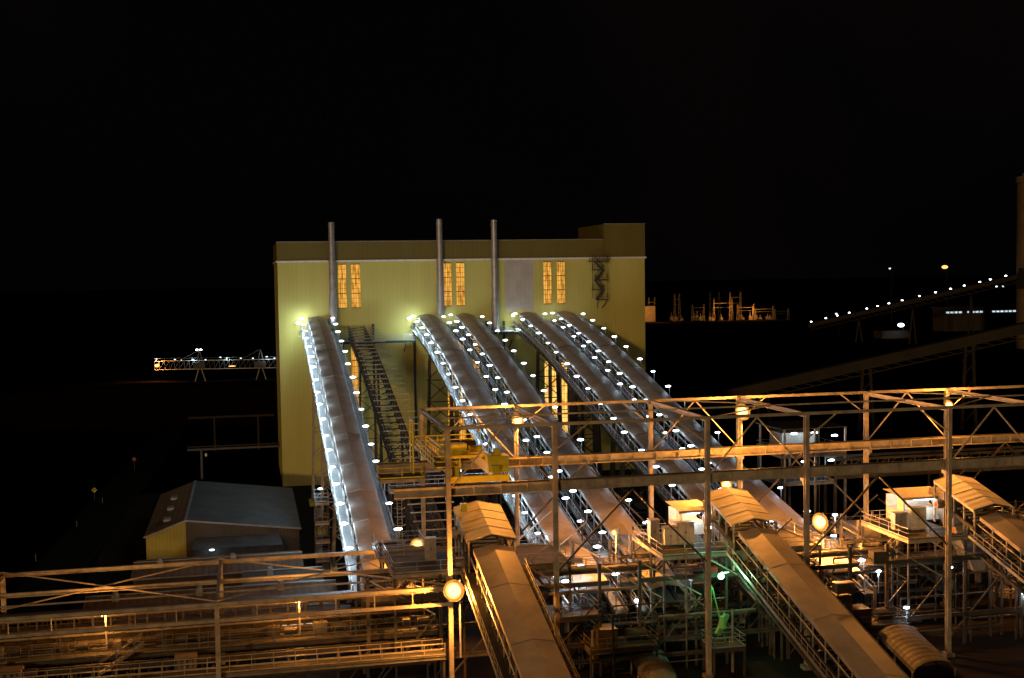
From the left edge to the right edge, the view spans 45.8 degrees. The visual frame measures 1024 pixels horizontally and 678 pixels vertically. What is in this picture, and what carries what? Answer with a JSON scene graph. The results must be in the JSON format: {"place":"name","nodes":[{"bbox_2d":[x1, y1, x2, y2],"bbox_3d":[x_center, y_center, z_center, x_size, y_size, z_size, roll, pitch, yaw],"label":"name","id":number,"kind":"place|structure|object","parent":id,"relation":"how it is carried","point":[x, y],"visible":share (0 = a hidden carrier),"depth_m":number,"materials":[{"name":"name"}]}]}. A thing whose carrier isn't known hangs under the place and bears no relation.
{"place":"outdoors","nodes":[
{"label":"outdoors","id":0,"kind":"place"},
{"bbox_2d":[0,432,182,657],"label":"road","id":1,"kind":"structure","parent":0,"point":[81,544],"depth_m":196.52,"materials":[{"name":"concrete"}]},
{"bbox_2d":[80,579,337,652],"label":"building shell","id":2,"kind":"object","parent":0,"point":[173,599],"visible":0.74,"depth_m":135.51,"materials":[{"name":"metal"}]},
{"bbox_2d":[130,550,303,592],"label":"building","id":3,"kind":"structure","parent":0,"point":[207,572],"depth_m":152.15,"materials":[{"name":"metal"}]},
{"bbox_2d":[187,414,278,478],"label":"pipe bridge","id":4,"kind":"structure","parent":0,"point":[230,416],"depth_m":246.44,"materials":[{"name":"metal"}]},
{"bbox_2d":[242,566,323,584],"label":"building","id":5,"kind":"structure","parent":0,"point":[270,571],"depth_m":147.39,"materials":[{"name":"metal"}]},
{"bbox_2d":[274,258,645,486],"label":"walls","id":6,"kind":"structure","parent":0,"point":[395,294],"depth_m":237.71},
{"bbox_2d":[328,222,337,324],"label":"exhaust stack","id":7,"kind":"object","parent":6,"relation":"attached to","point":[332,282],"visible":1,"depth_m":232.01,"materials":[{"name":"metal"}]},
{"bbox_2d":[296,313,516,331],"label":"wall lamp","id":8,"kind":"object","parent":6,"relation":"attached to","point":[408,318],"visible":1,"depth_m":236.73,"materials":[{"name":"metal"}]},
{"bbox_2d":[338,325,518,351],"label":"service walkway","id":9,"kind":"structure","parent":6,"relation":"attached to","point":[506,331],"depth_m":234.12,"materials":[{"name":"metal"}]},
{"bbox_2d":[490,220,498,331],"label":"exhaust stack","id":10,"kind":"object","parent":9,"relation":"on","point":[495,300],"visible":0.98,"depth_m":238.84,"materials":[{"name":"metal"}]},
{"bbox_2d":[436,219,444,314],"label":"exhaust stack","id":11,"kind":"object","parent":6,"relation":"on","point":[440,288],"visible":1,"depth_m":236.40,"materials":[{"name":"metal"}]},
{"bbox_2d":[338,262,567,438],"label":"lit windows","id":12,"kind":"structure","parent":6,"relation":"attached to","point":[356,299],"depth_m":239.10,"materials":[{"name":"glass"}]},
{"bbox_2d":[337,261,568,439],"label":"window frames","id":13,"kind":"structure","parent":6,"relation":"attached to","point":[547,367],"depth_m":239.74,"materials":[{"name":"metal"}]},
{"bbox_2d":[273,223,645,264],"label":"railing","id":14,"kind":"object","parent":6,"relation":"on","point":[277,261],"visible":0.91,"depth_m":238.64,"materials":[{"name":"metal"}]},
{"bbox_2d":[273,224,644,261],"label":"parapet","id":15,"kind":"structure","parent":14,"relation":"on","point":[623,240],"depth_m":239.89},
{"bbox_2d":[505,260,533,310],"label":"translucent panel","id":16,"kind":"object","parent":6,"relation":"attached to","point":[519,296],"visible":1,"depth_m":241.67,"materials":[{"name":"grey plastic"}]},
{"bbox_2d":[587,254,609,307],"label":"exterior staircase","id":17,"kind":"structure","parent":6,"relation":"attached to","point":[597,277],"depth_m":243.65,"materials":[{"name":"metal"}]},
{"bbox_2d":[0,276,1023,677],"bbox_3d":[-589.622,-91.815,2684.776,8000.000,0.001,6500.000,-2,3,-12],"label":"ground","id":18,"kind":"structure","parent":0,"point":[50,480],"depth_m":568.27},
{"bbox_2d":[154,349,276,381],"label":"stockyard conveyor","id":19,"kind":"object","parent":18,"relation":"on","point":[258,363],"visible":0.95,"depth_m":478.04,"materials":[{"name":"metal"}]},
{"bbox_2d":[372,321,583,478],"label":"wall columns","id":20,"kind":"structure","parent":18,"relation":"on","point":[415,409],"depth_m":238.45,"materials":[{"name":"metal"}]},
{"bbox_2d":[645,291,789,321],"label":"electrical switchyard","id":21,"kind":"object","parent":18,"relation":"on","point":[650,313],"visible":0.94,"depth_m":1004.94,"materials":[{"name":"metal"}]},
{"bbox_2d":[661,322,1023,432],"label":"overland conveyor","id":22,"kind":"object","parent":18,"relation":"on","point":[884,359],"visible":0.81,"depth_m":299.34,"materials":[{"name":"metal"}]},
{"bbox_2d":[889,268,891,323],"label":"street lamp","id":23,"kind":"object","parent":18,"relation":"on","point":[891,297],"visible":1,"depth_m":899.73,"materials":[{"name":"grey metal"}]},
{"bbox_2d":[873,330,909,338],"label":"site office","id":24,"kind":"structure","parent":18,"relation":"on","point":[885,334],"depth_m":707.15,"materials":[{"name":"grey metal"}]},
{"bbox_2d":[808,275,1017,345],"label":"inclined conveyor","id":25,"kind":"object","parent":18,"relation":"on","point":[925,298],"visible":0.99,"depth_m":645.89,"materials":[{"name":"metal"}]},
{"bbox_2d":[942,265,947,305],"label":"street lamp","id":26,"kind":"object","parent":18,"relation":"on","point":[944,266],"visible":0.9,"depth_m":898.96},
{"bbox_2d":[0,0,1023,291],"label":"sky","id":27,"kind":"structure","parent":0,"point":[145,144],"materials":[{"name":"black"}]},
{"bbox_2d":[34,455,1023,677],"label":"yard pavement","id":28,"kind":"structure","parent":0,"point":[982,654],"depth_m":142.61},
{"bbox_2d":[143,480,300,559],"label":"storage shed","id":29,"kind":"structure","parent":28,"relation":"on","point":[195,518],"depth_m":177.18,"materials":[{"name":"metal"}]},
{"bbox_2d":[0,550,448,677],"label":"steel frame","id":30,"kind":"object","parent":28,"relation":"on","point":[217,603],"visible":0.91,"depth_m":113.05,"materials":[{"name":"brown metal"}]},
{"bbox_2d":[0,585,454,677],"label":"cross conveyor","id":31,"kind":"object","parent":28,"relation":"on","point":[187,657],"visible":0.83,"depth_m":115.65,"materials":[{"name":"metal"}]},
{"bbox_2d":[101,615,107,648],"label":"sodium lamp","id":32,"kind":"object","parent":31,"relation":"attached to","point":[106,631],"visible":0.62,"depth_m":114.23,"materials":[{"name":"metal"}]},
{"bbox_2d":[298,602,300,633],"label":"sodium lamp","id":33,"kind":"object","parent":31,"relation":"attached to","point":[299,618],"visible":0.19,"depth_m":118.10,"materials":[{"name":"metal"}]},
{"bbox_2d":[313,488,330,571],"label":"stair tower","id":34,"kind":"structure","parent":28,"relation":"on","point":[323,537],"depth_m":162.13,"materials":[{"name":"metal"}]},
{"bbox_2d":[299,316,411,620],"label":"conveyor gallery","id":35,"kind":"object","parent":28,"relation":"on","point":[353,471],"visible":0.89,"depth_m":165.40,"materials":[{"name":"metal"}]},
{"bbox_2d":[347,326,464,584],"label":"lattice truss bridge","id":36,"kind":"structure","parent":28,"relation":"on","point":[410,518],"depth_m":182.26,"materials":[{"name":"metal"}]},
{"bbox_2d":[387,452,501,586],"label":"service walkway","id":37,"kind":"structure","parent":28,"relation":"on","point":[390,487],"depth_m":155.10,"materials":[{"name":"paint"}]},
{"bbox_2d":[351,500,661,677],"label":"conveyor head house","id":38,"kind":"structure","parent":28,"relation":"on","point":[478,524],"depth_m":120.63,"materials":[{"name":"paint"}]},
{"bbox_2d":[410,538,423,585],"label":"sodium lamp","id":39,"kind":"object","parent":38,"relation":"attached to","point":[415,540],"visible":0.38,"depth_m":129.07,"materials":[{"name":"metal"}]},
{"bbox_2d":[423,536,436,559],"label":"electrical cabinet","id":40,"kind":"object","parent":38,"relation":"on","point":[429,547],"visible":0.95,"depth_m":121.19,"materials":[{"name":"metal"}]},
{"bbox_2d":[410,314,628,630],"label":"conveyor gallery","id":41,"kind":"object","parent":28,"relation":"on","point":[461,367],"visible":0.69,"depth_m":173.25,"materials":[{"name":"metal"}]},
{"bbox_2d":[460,544,579,677],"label":"conveyor gallery","id":42,"kind":"object","parent":28,"relation":"on","point":[535,650],"visible":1,"depth_m":105.53,"materials":[{"name":"metal"}]},
{"bbox_2d":[448,313,696,625],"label":"conveyor gallery","id":43,"kind":"object","parent":28,"relation":"on","point":[601,503],"visible":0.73,"depth_m":168.71,"materials":[{"name":"metal"}]},
{"bbox_2d":[630,649,677,677],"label":"arched canopy","id":44,"kind":"object","parent":28,"relation":"on","point":[650,664],"visible":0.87,"depth_m":118.87,"materials":[{"name":"metal"}]},
{"bbox_2d":[512,312,799,619],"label":"conveyor gallery","id":45,"kind":"object","parent":28,"relation":"on","point":[590,374],"visible":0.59,"depth_m":191.02,"materials":[{"name":"metal"}]},
{"bbox_2d":[372,385,1023,677],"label":"crane runway frame","id":46,"kind":"object","parent":28,"relation":"on","point":[395,472],"visible":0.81,"depth_m":124.53,"materials":[{"name":"paint"}]},
{"bbox_2d":[443,580,463,657],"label":"sodium lamp","id":47,"kind":"object","parent":46,"relation":"attached to","point":[453,590],"visible":1,"depth_m":112.88,"materials":[{"name":"metal"}]},
{"bbox_2d":[409,418,509,511],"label":"overhead crane","id":48,"kind":"object","parent":46,"relation":"attached to","point":[494,464],"visible":0.92,"depth_m":119.47,"materials":[{"name":"metal"}]},
{"bbox_2d":[512,414,523,542],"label":"sodium lamp","id":49,"kind":"object","parent":46,"relation":"attached to","point":[518,421],"visible":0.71,"depth_m":131.09,"materials":[{"name":"metal"}]},
{"bbox_2d":[721,481,731,487],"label":"sodium lamp","id":50,"kind":"object","parent":46,"relation":"attached to","point":[726,484],"visible":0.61,"depth_m":133.59,"materials":[{"name":"metal"}]},
{"bbox_2d":[735,404,749,489],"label":"sodium lamp","id":51,"kind":"object","parent":46,"relation":"attached to","point":[740,409],"visible":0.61,"depth_m":136.34,"materials":[{"name":"metal"}]},
{"bbox_2d":[945,400,953,405],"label":"sodium lamp","id":52,"kind":"object","parent":46,"relation":"attached to","point":[948,403],"visible":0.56,"depth_m":141.63,"materials":[{"name":"glass"}]},
{"bbox_2d":[550,311,874,605],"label":"conveyor gallery","id":53,"kind":"object","parent":28,"relation":"on","point":[647,386],"visible":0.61,"depth_m":186.29,"materials":[{"name":"metal"}]},
{"bbox_2d":[812,513,827,558],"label":"sodium lamp","id":54,"kind":"object","parent":53,"relation":"attached to","point":[819,521],"visible":0.94,"depth_m":132.91,"materials":[{"name":"metal"}]},
{"bbox_2d":[701,572,745,675],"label":"green lamp stand","id":55,"kind":"object","parent":28,"relation":"on","point":[721,645],"visible":0.84,"depth_m":120.40,"materials":[{"name":"metal"}]},
{"bbox_2d":[588,487,906,665],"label":"conveyor head house","id":56,"kind":"structure","parent":28,"relation":"on","point":[734,511],"depth_m":126.15,"materials":[{"name":"paint"}]},
{"bbox_2d":[611,529,616,564],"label":"sodium lamp","id":57,"kind":"object","parent":56,"relation":"attached to","point":[613,532],"visible":0.99,"depth_m":128.89,"materials":[{"name":"metal"}]},
{"bbox_2d":[647,518,659,543],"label":"electrical cabinet","id":58,"kind":"object","parent":56,"relation":"on","point":[653,528],"visible":0.9,"depth_m":126.87,"materials":[{"name":"metal"}]},
{"bbox_2d":[661,525,677,545],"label":"electrical cabinet","id":59,"kind":"object","parent":56,"relation":"on","point":[669,535],"visible":0.78,"depth_m":126.19,"materials":[{"name":"grey metal"}]},
{"bbox_2d":[673,520,694,543],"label":"electrical cabinet","id":60,"kind":"object","parent":56,"relation":"on","point":[685,529],"visible":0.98,"depth_m":127.05,"materials":[{"name":"grey metal"}]},
{"bbox_2d":[665,499,704,534],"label":"switch room","id":61,"kind":"object","parent":56,"relation":"on","point":[681,510],"visible":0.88,"depth_m":131.66,"materials":[{"name":"white paint"}]},
{"bbox_2d":[488,469,1023,677],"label":"process steelwork","id":62,"kind":"object","parent":28,"relation":"on","point":[607,638],"visible":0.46,"depth_m":127.08,"materials":[{"name":"metal"}]},
{"bbox_2d":[578,514,952,621],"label":"fluorescent fitting","id":63,"kind":"object","parent":62,"relation":"attached to","point":[878,571],"visible":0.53,"depth_m":127.41,"materials":[{"name":"metal"}]},
{"bbox_2d":[755,419,846,539],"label":"transfer tower","id":64,"kind":"structure","parent":28,"relation":"on","point":[788,432],"depth_m":167.74,"materials":[{"name":"metal"}]},
{"bbox_2d":[726,527,908,677],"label":"conveyor gallery","id":65,"kind":"object","parent":28,"relation":"on","point":[852,643],"visible":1,"depth_m":109.10,"materials":[{"name":"metal"}]},
{"bbox_2d":[877,624,955,677],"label":"arched canopy","id":66,"kind":"object","parent":28,"relation":"on","point":[911,648],"visible":0.88,"depth_m":121.27,"materials":[{"name":"metal"}]},
{"bbox_2d":[810,474,1023,649],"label":"conveyor head house","id":67,"kind":"structure","parent":28,"relation":"on","point":[972,498],"depth_m":132.24,"materials":[{"name":"paint"}]},
{"bbox_2d":[891,511,906,530],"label":"electrical cabinet","id":68,"kind":"object","parent":67,"relation":"on","point":[899,518],"visible":0.99,"depth_m":131.87,"materials":[{"name":"metal"}]},
{"bbox_2d":[884,486,939,519],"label":"switch room","id":69,"kind":"object","parent":67,"relation":"on","point":[916,496],"visible":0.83,"depth_m":137.82,"materials":[{"name":"white paint"}]},
{"bbox_2d":[906,506,926,529],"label":"electrical cabinet","id":70,"kind":"object","parent":67,"relation":"on","point":[914,520],"visible":0.77,"depth_m":131.85,"materials":[{"name":"grey metal"}]},
{"bbox_2d":[824,445,1023,550],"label":"pipe rack","id":71,"kind":"object","parent":28,"relation":"on","point":[914,456],"visible":0.41,"depth_m":169.08,"materials":[{"name":"metal"}]},
{"bbox_2d":[968,512,1023,594],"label":"conveyor gallery","id":72,"kind":"object","parent":28,"relation":"on","point":[1007,529],"visible":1,"depth_m":124.61,"materials":[{"name":"metal"}]},
{"bbox_2d":[930,305,1015,331],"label":"workshop building","id":73,"kind":"structure","parent":0,"point":[954,318],"depth_m":780.82,"materials":[{"name":"metal"}]},
{"bbox_2d":[1015,174,1023,348],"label":"silo tower","id":74,"kind":"structure","parent":0,"point":[1019,181],"depth_m":597.29,"materials":[{"name":"concrete"}]}
]}

